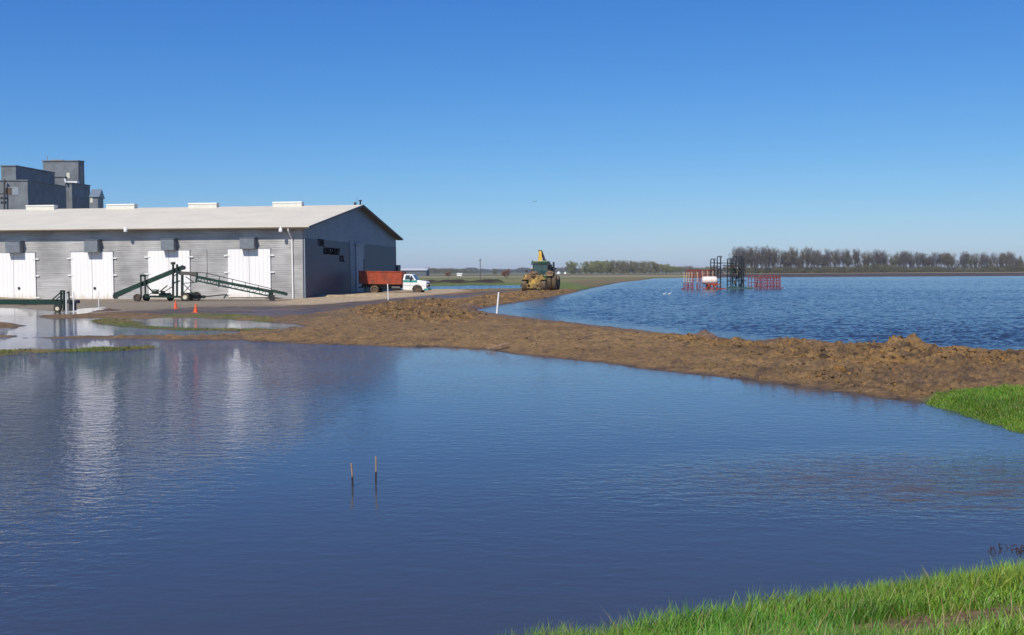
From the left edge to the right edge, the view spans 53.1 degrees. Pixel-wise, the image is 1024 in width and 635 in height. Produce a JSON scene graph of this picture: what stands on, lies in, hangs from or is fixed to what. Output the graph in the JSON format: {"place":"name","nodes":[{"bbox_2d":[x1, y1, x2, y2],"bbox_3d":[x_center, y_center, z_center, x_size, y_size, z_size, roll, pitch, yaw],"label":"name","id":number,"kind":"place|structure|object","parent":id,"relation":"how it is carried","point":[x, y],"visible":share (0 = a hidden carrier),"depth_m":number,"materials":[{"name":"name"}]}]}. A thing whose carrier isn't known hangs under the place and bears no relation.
{"place":"outdoors","nodes":[
{"label":"outdoors","id":0,"kind":"place"},
{"bbox_2d":[0,289,468,312],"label":"yard","id":1,"kind":"structure","parent":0,"point":[133,305],"depth_m":90.62,"materials":[{"name":"soil"}]},
{"bbox_2d":[0,290,79,311],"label":"flat conveyor","id":2,"kind":"object","parent":1,"relation":"on","point":[57,304],"visible":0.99,"depth_m":70.57,"materials":[{"name":"metal"}]},
{"bbox_2d":[92,308,119,311],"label":"concrete slab","id":3,"kind":"object","parent":1,"relation":"on","point":[108,309],"visible":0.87,"depth_m":71.36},
{"bbox_2d":[112,262,185,301],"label":"belt piler","id":4,"kind":"object","parent":1,"relation":"on","point":[162,294],"visible":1,"depth_m":93.95,"materials":[{"name":"green paint"}]},
{"bbox_2d":[0,200,402,298],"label":"storage shed","id":5,"kind":"structure","parent":1,"relation":"on","point":[297,249],"depth_m":104.12,"materials":[{"name":"metal"}]},
{"bbox_2d":[0,253,13,297],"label":"door","id":6,"kind":"structure","parent":5,"relation":"in","point":[6,259],"depth_m":104.98,"materials":[{"name":"white paint"}]},
{"bbox_2d":[13,253,39,298],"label":"door","id":7,"kind":"structure","parent":5,"relation":"in","point":[25,275],"depth_m":104.75,"materials":[{"name":"white paint"}]},
{"bbox_2d":[67,252,92,298],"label":"door","id":8,"kind":"structure","parent":5,"relation":"in","point":[81,262],"depth_m":103.99,"materials":[{"name":"white paint"}]},
{"bbox_2d":[92,252,116,298],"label":"door","id":9,"kind":"structure","parent":5,"relation":"in","point":[102,262],"depth_m":103.71,"materials":[{"name":"white paint"}]},
{"bbox_2d":[144,251,169,298],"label":"door","id":10,"kind":"structure","parent":5,"relation":"in","point":[158,261],"depth_m":102.95,"materials":[{"name":"white paint"}]},
{"bbox_2d":[169,251,192,298],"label":"door","id":11,"kind":"structure","parent":5,"relation":"in","point":[180,258],"depth_m":102.65,"materials":[{"name":"white paint"}]},
{"bbox_2d":[224,249,249,296],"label":"door","id":12,"kind":"structure","parent":5,"relation":"in","point":[238,259],"depth_m":101.92,"materials":[{"name":"white paint"}]},
{"bbox_2d":[249,249,274,296],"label":"door","id":13,"kind":"structure","parent":5,"relation":"in","point":[260,272],"depth_m":101.65,"materials":[{"name":"white paint"}]},
{"bbox_2d":[355,245,362,291],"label":"gable door","id":14,"kind":"structure","parent":5,"relation":"in","point":[359,249],"depth_m":120.04,"materials":[{"name":"metal"}]},
{"bbox_2d":[178,271,287,300],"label":"belt conveyor","id":15,"kind":"object","parent":1,"relation":"on","point":[194,296],"visible":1,"depth_m":94.00,"materials":[{"name":"metal"}]},
{"bbox_2d":[359,271,430,292],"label":"farm truck","id":16,"kind":"object","parent":1,"relation":"on","point":[378,281],"visible":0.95,"depth_m":115.45,"materials":[{"name":"red metal"}]},
{"bbox_2d":[119,288,521,316],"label":"road","id":17,"kind":"structure","parent":0,"point":[279,310],"depth_m":72.73,"materials":[{"name":"asphalt"},{"name":"gravel"}]},
{"bbox_2d":[401,285,521,288],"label":"lagoon water","id":18,"kind":"structure","parent":0,"point":[476,287],"depth_m":174.72,"materials":[{"name":"blue liquid"}]},
{"bbox_2d":[0,307,1023,634],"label":"pond water","id":19,"kind":"structure","parent":0,"point":[186,487],"depth_m":12.29,"materials":[{"name":"liquid"}]},
{"bbox_2d":[0,344,162,354],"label":"flooded grass","id":20,"kind":"structure","parent":19,"relation":"in","point":[87,349],"depth_m":34.74,"materials":[{"name":"plant"}]},
{"bbox_2d":[89,318,278,330],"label":"flooded grass","id":21,"kind":"structure","parent":19,"relation":"on","point":[149,326],"depth_m":48.86,"materials":[{"name":"plant"}]},
{"bbox_2d":[152,313,273,321],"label":"flooded grass","id":22,"kind":"structure","parent":19,"relation":"in","point":[221,315],"depth_m":61.76,"materials":[{"name":"plant"}]},
{"bbox_2d":[375,456,376,482],"bbox_3d":[-1.685,2.004,12.661,0.030,0.584,0.030,0,3,0],"label":"wooden stake","id":23,"kind":"object","parent":19,"relation":"in","point":[375,469],"visible":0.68,"depth_m":12.64,"materials":[{"name":"brown wood"}]},
{"bbox_2d":[987,543,1023,553],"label":"dead stalks","id":24,"kind":"object","parent":19,"relation":"in","point":[1021,547],"visible":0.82,"depth_m":9.47,"materials":[{"name":"plant"}]},
{"bbox_2d":[0,275,1023,430],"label":"pond bed","id":25,"kind":"object","parent":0,"point":[228,336],"visible":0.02,"depth_m":41.66,"materials":[{"name":"soil"}]},
{"bbox_2d":[39,278,1023,427],"bbox_3d":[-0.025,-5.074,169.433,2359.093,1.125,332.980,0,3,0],"label":"mud berm","id":26,"kind":"structure","parent":25,"relation":"on","point":[610,344],"depth_m":32.61,"materials":[{"name":"soil"}]},
{"bbox_2d":[520,270,545,290],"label":"pull scraper","id":27,"kind":"object","parent":26,"relation":"on","point":[531,279],"visible":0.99,"depth_m":126.56,"materials":[{"name":"metal"}]},
{"bbox_2d":[523,260,559,289],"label":"tractor","id":28,"kind":"object","parent":26,"relation":"on","point":[546,269],"visible":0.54,"depth_m":132.78,"materials":[{"name":"green metal"}]},
{"bbox_2d":[926,383,1023,432],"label":"shore grass","id":29,"kind":"structure","parent":26,"relation":"on","point":[1003,403],"depth_m":18.88,"materials":[{"name":"plant"}]},
{"bbox_2d":[177,290,1023,397],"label":"mud clods","id":30,"kind":"object","parent":25,"relation":"on","point":[843,369],"visible":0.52,"depth_m":30.00,"materials":[{"name":"soil"}]},
{"bbox_2d":[0,0,1023,268],"label":"sky","id":31,"kind":"structure","parent":0,"point":[675,133],"materials":[{"name":"blue"}]},
{"bbox_2d":[417,271,1023,291],"bbox_3d":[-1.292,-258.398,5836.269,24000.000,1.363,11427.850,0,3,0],"label":"field","id":32,"kind":"structure","parent":0,"point":[440,279],"depth_m":461.35,"materials":[{"name":"plant"}]},
{"bbox_2d":[0,156,90,209],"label":"grain elevator","id":33,"kind":"object","parent":32,"relation":"on","point":[61,184],"visible":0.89,"depth_m":305.36,"materials":[{"name":"metal"}]},
{"bbox_2d":[89,189,104,207],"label":"annex tower","id":34,"kind":"structure","parent":32,"relation":"on","point":[96,197],"depth_m":274.58,"materials":[{"name":"metal"}]},
{"bbox_2d":[401,268,428,275],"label":"shed","id":35,"kind":"structure","parent":32,"relation":"on","point":[420,271],"depth_m":639.43,"materials":[{"name":"metal"}]},
{"bbox_2d":[501,269,510,278],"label":"shrub","id":36,"kind":"object","parent":32,"relation":"on","point":[504,274],"visible":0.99,"depth_m":319.40,"materials":[{"name":"plant"}]},
{"bbox_2d":[531,250,546,287],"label":"excavator","id":37,"kind":"object","parent":32,"relation":"on","point":[540,255],"visible":0.32,"depth_m":142.75,"materials":[{"name":"metal"}]},
{"bbox_2d":[565,261,583,273],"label":"leafy tree","id":38,"kind":"object","parent":32,"relation":"on","point":[571,267],"visible":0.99,"depth_m":996.96,"materials":[{"name":"green plant"}]},
{"bbox_2d":[433,267,725,272],"bbox_3d":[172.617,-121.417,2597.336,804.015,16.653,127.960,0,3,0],"label":"distant woods","id":39,"kind":"object","parent":32,"relation":"on","point":[523,269],"visible":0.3,"depth_m":2545.87,"materials":[{"name":"plant"}]},
{"bbox_2d":[581,261,593,273],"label":"leafy tree","id":40,"kind":"object","parent":32,"relation":"on","point":[585,263],"visible":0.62,"depth_m":1019.22,"materials":[{"name":"green plant"}]},
{"bbox_2d":[586,261,599,272],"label":"leafy tree","id":41,"kind":"object","parent":32,"relation":"on","point":[587,268],"visible":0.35,"depth_m":990.74,"materials":[{"name":"green plant"}]},
{"bbox_2d":[590,260,604,272],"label":"leafy tree","id":42,"kind":"object","parent":32,"relation":"on","point":[596,267],"visible":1,"depth_m":970.03,"materials":[{"name":"green plant"}]},
{"bbox_2d":[600,260,613,273],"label":"leafy tree","id":43,"kind":"object","parent":32,"relation":"on","point":[608,267],"visible":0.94,"depth_m":978.76,"materials":[{"name":"green plant"}]},
{"bbox_2d":[611,260,622,272],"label":"leafy tree","id":44,"kind":"object","parent":32,"relation":"on","point":[617,266],"visible":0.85,"depth_m":977.78,"materials":[{"name":"green plant"}]},
{"bbox_2d":[615,260,629,273],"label":"leafy tree","id":45,"kind":"object","parent":32,"relation":"on","point":[622,267],"visible":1,"depth_m":968.36,"materials":[{"name":"green plant"}]},
{"bbox_2d":[631,261,643,273],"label":"leafy tree","id":46,"kind":"object","parent":32,"relation":"on","point":[640,268],"visible":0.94,"depth_m":994.90,"materials":[{"name":"green plant"}]},
{"bbox_2d":[641,261,654,273],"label":"leafy tree","id":47,"kind":"object","parent":32,"relation":"on","point":[649,268],"visible":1,"depth_m":953.69,"materials":[{"name":"green plant"}]},
{"bbox_2d":[650,262,662,272],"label":"leafy tree","id":48,"kind":"object","parent":32,"relation":"on","point":[656,266],"visible":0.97,"depth_m":955.62,"materials":[{"name":"green plant"}]},
{"bbox_2d":[732,246,749,265],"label":"bare tree","id":49,"kind":"object","parent":32,"relation":"on","point":[738,252],"visible":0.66,"depth_m":845.76,"materials":[{"name":"grey plant"}]},
{"bbox_2d":[737,249,750,268],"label":"bare tree","id":50,"kind":"object","parent":32,"relation":"on","point":[746,259],"visible":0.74,"depth_m":844.36,"materials":[{"name":"grey plant"}]},
{"bbox_2d":[745,249,757,267],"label":"bare tree","id":51,"kind":"object","parent":32,"relation":"on","point":[750,262],"visible":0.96,"depth_m":846.88,"materials":[{"name":"grey plant"}]},
{"bbox_2d":[744,245,760,272],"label":"bare tree","id":52,"kind":"object","parent":32,"relation":"on","point":[752,258],"visible":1,"depth_m":842.28,"materials":[{"name":"grey plant"}]},
{"bbox_2d":[754,252,763,272],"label":"bare tree","id":53,"kind":"object","parent":32,"relation":"on","point":[756,264],"visible":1,"depth_m":843.02,"materials":[{"name":"grey plant"}]},
{"bbox_2d":[754,245,770,268],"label":"bare tree","id":54,"kind":"object","parent":32,"relation":"on","point":[762,249],"visible":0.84,"depth_m":848.16,"materials":[{"name":"grey plant"}]},
{"bbox_2d":[756,246,770,271],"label":"bare tree","id":55,"kind":"object","parent":32,"relation":"on","point":[767,253],"visible":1,"depth_m":841.87,"materials":[{"name":"grey plant"}]},
{"bbox_2d":[761,249,775,268],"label":"bare tree","id":56,"kind":"object","parent":32,"relation":"on","point":[771,259],"visible":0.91,"depth_m":846.51,"materials":[{"name":"grey plant"}]},
{"bbox_2d":[774,249,783,271],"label":"bare tree","id":57,"kind":"object","parent":32,"relation":"on","point":[778,257],"visible":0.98,"depth_m":851.65,"materials":[{"name":"grey plant"}]},
{"bbox_2d":[776,250,790,267],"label":"bare tree","id":58,"kind":"object","parent":32,"relation":"on","point":[781,262],"visible":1,"depth_m":851.93,"materials":[{"name":"grey plant"}]},
{"bbox_2d":[779,250,790,269],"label":"bare tree","id":59,"kind":"object","parent":32,"relation":"on","point":[787,255],"visible":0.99,"depth_m":851.34,"materials":[{"name":"grey plant"}]},
{"bbox_2d":[787,251,795,266],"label":"bare tree","id":60,"kind":"object","parent":32,"relation":"on","point":[789,262],"visible":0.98,"depth_m":853.10,"materials":[{"name":"grey plant"}]},
{"bbox_2d":[788,245,797,267],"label":"bare tree","id":61,"kind":"object","parent":32,"relation":"on","point":[792,251],"visible":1,"depth_m":853.26,"materials":[{"name":"grey plant"}]},
{"bbox_2d":[794,251,806,268],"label":"bare tree","id":62,"kind":"object","parent":32,"relation":"on","point":[798,263],"visible":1,"depth_m":852.03,"materials":[{"name":"grey plant"}]},
{"bbox_2d":[797,249,806,268],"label":"bare tree","id":63,"kind":"object","parent":32,"relation":"on","point":[802,258],"visible":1,"depth_m":850.93,"materials":[{"name":"grey plant"}]},
{"bbox_2d":[803,247,811,267],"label":"bare tree","id":64,"kind":"object","parent":32,"relation":"on","point":[807,263],"visible":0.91,"depth_m":860.64,"materials":[{"name":"grey plant"}]},
{"bbox_2d":[803,247,817,267],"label":"bare tree","id":65,"kind":"object","parent":32,"relation":"on","point":[811,261],"visible":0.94,"depth_m":861.55,"materials":[{"name":"grey plant"}]},
{"bbox_2d":[811,248,823,272],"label":"bare tree","id":66,"kind":"object","parent":32,"relation":"on","point":[819,255],"visible":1,"depth_m":857.56,"materials":[{"name":"grey plant"}]},
{"bbox_2d":[822,249,830,265],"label":"bare tree","id":67,"kind":"object","parent":32,"relation":"on","point":[826,256],"visible":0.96,"depth_m":864.88,"materials":[{"name":"grey plant"}]},
{"bbox_2d":[824,258,834,269],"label":"bare tree","id":68,"kind":"object","parent":32,"relation":"on","point":[828,263],"visible":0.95,"depth_m":865.41,"materials":[{"name":"grey plant"}]},
{"bbox_2d":[831,254,839,266],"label":"bare tree","id":69,"kind":"object","parent":32,"relation":"on","point":[834,258],"visible":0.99,"depth_m":865.99,"materials":[{"name":"grey plant"}]},
{"bbox_2d":[831,249,844,267],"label":"bare tree","id":70,"kind":"object","parent":32,"relation":"on","point":[841,259],"visible":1,"depth_m":865.58,"materials":[{"name":"grey plant"}]},
{"bbox_2d":[840,251,853,270],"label":"bare tree","id":71,"kind":"object","parent":32,"relation":"on","point":[851,263],"visible":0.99,"depth_m":869.19,"materials":[{"name":"grey plant"}]},
{"bbox_2d":[844,249,851,267],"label":"bare tree","id":72,"kind":"object","parent":32,"relation":"on","point":[848,257],"visible":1,"depth_m":866.40,"materials":[{"name":"grey plant"}]},
{"bbox_2d":[852,249,863,265],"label":"bare tree","id":73,"kind":"object","parent":32,"relation":"on","point":[856,257],"visible":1,"depth_m":864.60,"materials":[{"name":"grey plant"}]},
{"bbox_2d":[861,251,870,265],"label":"bare tree","id":74,"kind":"object","parent":32,"relation":"on","point":[865,261],"visible":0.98,"depth_m":870.07,"materials":[{"name":"grey plant"}]},
{"bbox_2d":[737,266,1002,270],"bbox_3d":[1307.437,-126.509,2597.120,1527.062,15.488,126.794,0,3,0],"label":"distant woods","id":75,"kind":"object","parent":32,"relation":"on","point":[921,266],"visible":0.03,"depth_m":2558.76,"materials":[{"name":"plant"}]},
{"bbox_2d":[868,252,875,268],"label":"bare tree","id":76,"kind":"object","parent":32,"relation":"on","point":[872,261],"visible":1,"depth_m":866.94,"materials":[{"name":"grey plant"}]},
{"bbox_2d":[728,264,1023,273],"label":"undergrowth","id":77,"kind":"object","parent":32,"relation":"on","point":[882,268],"visible":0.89,"depth_m":867.38,"materials":[{"name":"plant"}]},
{"bbox_2d":[873,249,881,271],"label":"bare tree","id":78,"kind":"object","parent":32,"relation":"on","point":[877,256],"visible":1,"depth_m":870.84,"materials":[{"name":"grey plant"}]},
{"bbox_2d":[875,249,886,264],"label":"bare tree","id":79,"kind":"object","parent":32,"relation":"on","point":[882,256],"visible":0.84,"depth_m":873.95,"materials":[{"name":"grey plant"}]},
{"bbox_2d":[879,252,890,264],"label":"bare tree","id":80,"kind":"object","parent":32,"relation":"on","point":[886,259],"visible":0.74,"depth_m":878.93,"materials":[{"name":"grey plant"}]},
{"bbox_2d":[892,253,897,268],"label":"bare tree","id":81,"kind":"object","parent":32,"relation":"on","point":[895,260],"visible":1,"depth_m":876.28,"materials":[{"name":"grey plant"}]},
{"bbox_2d":[897,250,910,267],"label":"bare tree","id":82,"kind":"object","parent":32,"relation":"on","point":[906,257],"visible":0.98,"depth_m":874.49,"materials":[{"name":"grey plant"}]},
{"bbox_2d":[901,251,911,269],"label":"bare tree","id":83,"kind":"object","parent":32,"relation":"on","point":[906,262],"visible":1,"depth_m":874.25,"materials":[{"name":"grey plant"}]},
{"bbox_2d":[907,250,915,267],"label":"bare tree","id":84,"kind":"object","parent":32,"relation":"on","point":[910,262],"visible":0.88,"depth_m":878.62,"materials":[{"name":"grey plant"}]},
{"bbox_2d":[910,251,920,266],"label":"bare tree","id":85,"kind":"object","parent":32,"relation":"on","point":[916,261],"visible":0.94,"depth_m":881.32,"materials":[{"name":"grey plant"}]},
{"bbox_2d":[915,252,924,266],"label":"bare tree","id":86,"kind":"object","parent":32,"relation":"on","point":[921,260],"visible":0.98,"depth_m":884.19,"materials":[{"name":"grey plant"}]},
{"bbox_2d":[925,254,934,267],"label":"bare tree","id":87,"kind":"object","parent":32,"relation":"on","point":[932,262],"visible":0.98,"depth_m":887.11,"materials":[{"name":"grey plant"}]},
{"bbox_2d":[929,252,942,265],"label":"bare tree","id":88,"kind":"object","parent":32,"relation":"on","point":[937,261],"visible":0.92,"depth_m":887.80,"materials":[{"name":"grey plant"}]},
{"bbox_2d":[942,252,949,268],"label":"bare tree","id":89,"kind":"object","parent":32,"relation":"on","point":[945,261],"visible":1,"depth_m":881.58,"materials":[{"name":"grey plant"}]},
{"bbox_2d":[943,252,951,269],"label":"bare tree","id":90,"kind":"object","parent":32,"relation":"on","point":[949,258],"visible":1,"depth_m":883.49,"materials":[{"name":"grey plant"}]},
{"bbox_2d":[949,252,956,268],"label":"bare tree","id":91,"kind":"object","parent":32,"relation":"on","point":[951,263],"visible":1,"depth_m":883.80,"materials":[{"name":"grey plant"}]},
{"bbox_2d":[959,251,969,268],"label":"bare tree","id":92,"kind":"object","parent":32,"relation":"on","point":[964,255],"visible":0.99,"depth_m":890.83,"materials":[{"name":"grey plant"}]},
{"bbox_2d":[966,252,977,268],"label":"bare tree","id":93,"kind":"object","parent":32,"relation":"on","point":[971,262],"visible":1,"depth_m":889.36,"materials":[{"name":"grey plant"}]},
{"bbox_2d":[971,252,980,267],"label":"bare tree","id":94,"kind":"object","parent":32,"relation":"on","point":[975,263],"visible":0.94,"depth_m":895.67,"materials":[{"name":"grey plant"}]},
{"bbox_2d":[975,254,984,267],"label":"bare tree","id":95,"kind":"object","parent":32,"relation":"on","point":[980,263],"visible":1,"depth_m":891.71,"materials":[{"name":"grey plant"}]},
{"bbox_2d":[979,252,989,266],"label":"bare tree","id":96,"kind":"object","parent":32,"relation":"on","point":[983,256],"visible":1,"depth_m":892.02,"materials":[{"name":"grey plant"}]},
{"bbox_2d":[989,252,997,266],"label":"bare tree","id":97,"kind":"object","parent":32,"relation":"on","point":[993,257],"visible":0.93,"depth_m":903.94,"materials":[{"name":"grey plant"}]},
{"bbox_2d":[993,253,1006,266],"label":"bare tree","id":98,"kind":"object","parent":32,"relation":"on","point":[999,262],"visible":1,"depth_m":895.30,"materials":[{"name":"grey plant"}]},
{"bbox_2d":[1000,253,1011,266],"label":"bare tree","id":99,"kind":"object","parent":32,"relation":"on","point":[1006,261],"visible":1,"depth_m":894.30,"materials":[{"name":"grey plant"}]},
{"bbox_2d":[1009,252,1019,268],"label":"bare tree","id":100,"kind":"object","parent":32,"relation":"on","point":[1015,262],"visible":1,"depth_m":895.77,"materials":[{"name":"grey plant"}]},
{"bbox_2d":[478,276,1023,349],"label":"lake water","id":101,"kind":"structure","parent":0,"point":[983,312],"depth_m":69.65,"materials":[{"name":"blue liquid"}]},
{"bbox_2d":[682,270,713,288],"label":"field cultivator","id":102,"kind":"object","parent":101,"relation":"in","point":[697,277],"visible":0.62,"depth_m":148.21,"materials":[{"name":"metal"}]},
{"bbox_2d":[701,276,725,288],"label":"tank trailer","id":103,"kind":"object","parent":101,"relation":"on","point":[710,280],"visible":0.94,"depth_m":143.34,"materials":[{"name":"metal"}]},
{"bbox_2d":[710,256,754,288],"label":"folded planter","id":104,"kind":"object","parent":101,"relation":"in","point":[738,278],"visible":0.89,"depth_m":146.21,"materials":[{"name":"metal"}]},
{"bbox_2d":[748,274,783,288],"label":"rolling basket","id":105,"kind":"object","parent":101,"relation":"on","point":[757,278],"visible":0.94,"depth_m":145.93,"materials":[{"name":"metal"}]},
{"bbox_2d":[711,602,1023,634],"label":"bank","id":106,"kind":"structure","parent":0,"point":[963,614],"depth_m":6.15,"materials":[{"name":"plant"}]},
{"bbox_2d":[488,553,1023,634],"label":"bank grass","id":107,"kind":"structure","parent":106,"relation":"on","point":[909,595],"depth_m":6.76,"materials":[{"name":"plant"}]},
{"bbox_2d":[601,567,1022,634],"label":"dry straw","id":108,"kind":"object","parent":106,"relation":"on","point":[959,616],"visible":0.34,"depth_m":6.18,"materials":[{"name":"plant"}]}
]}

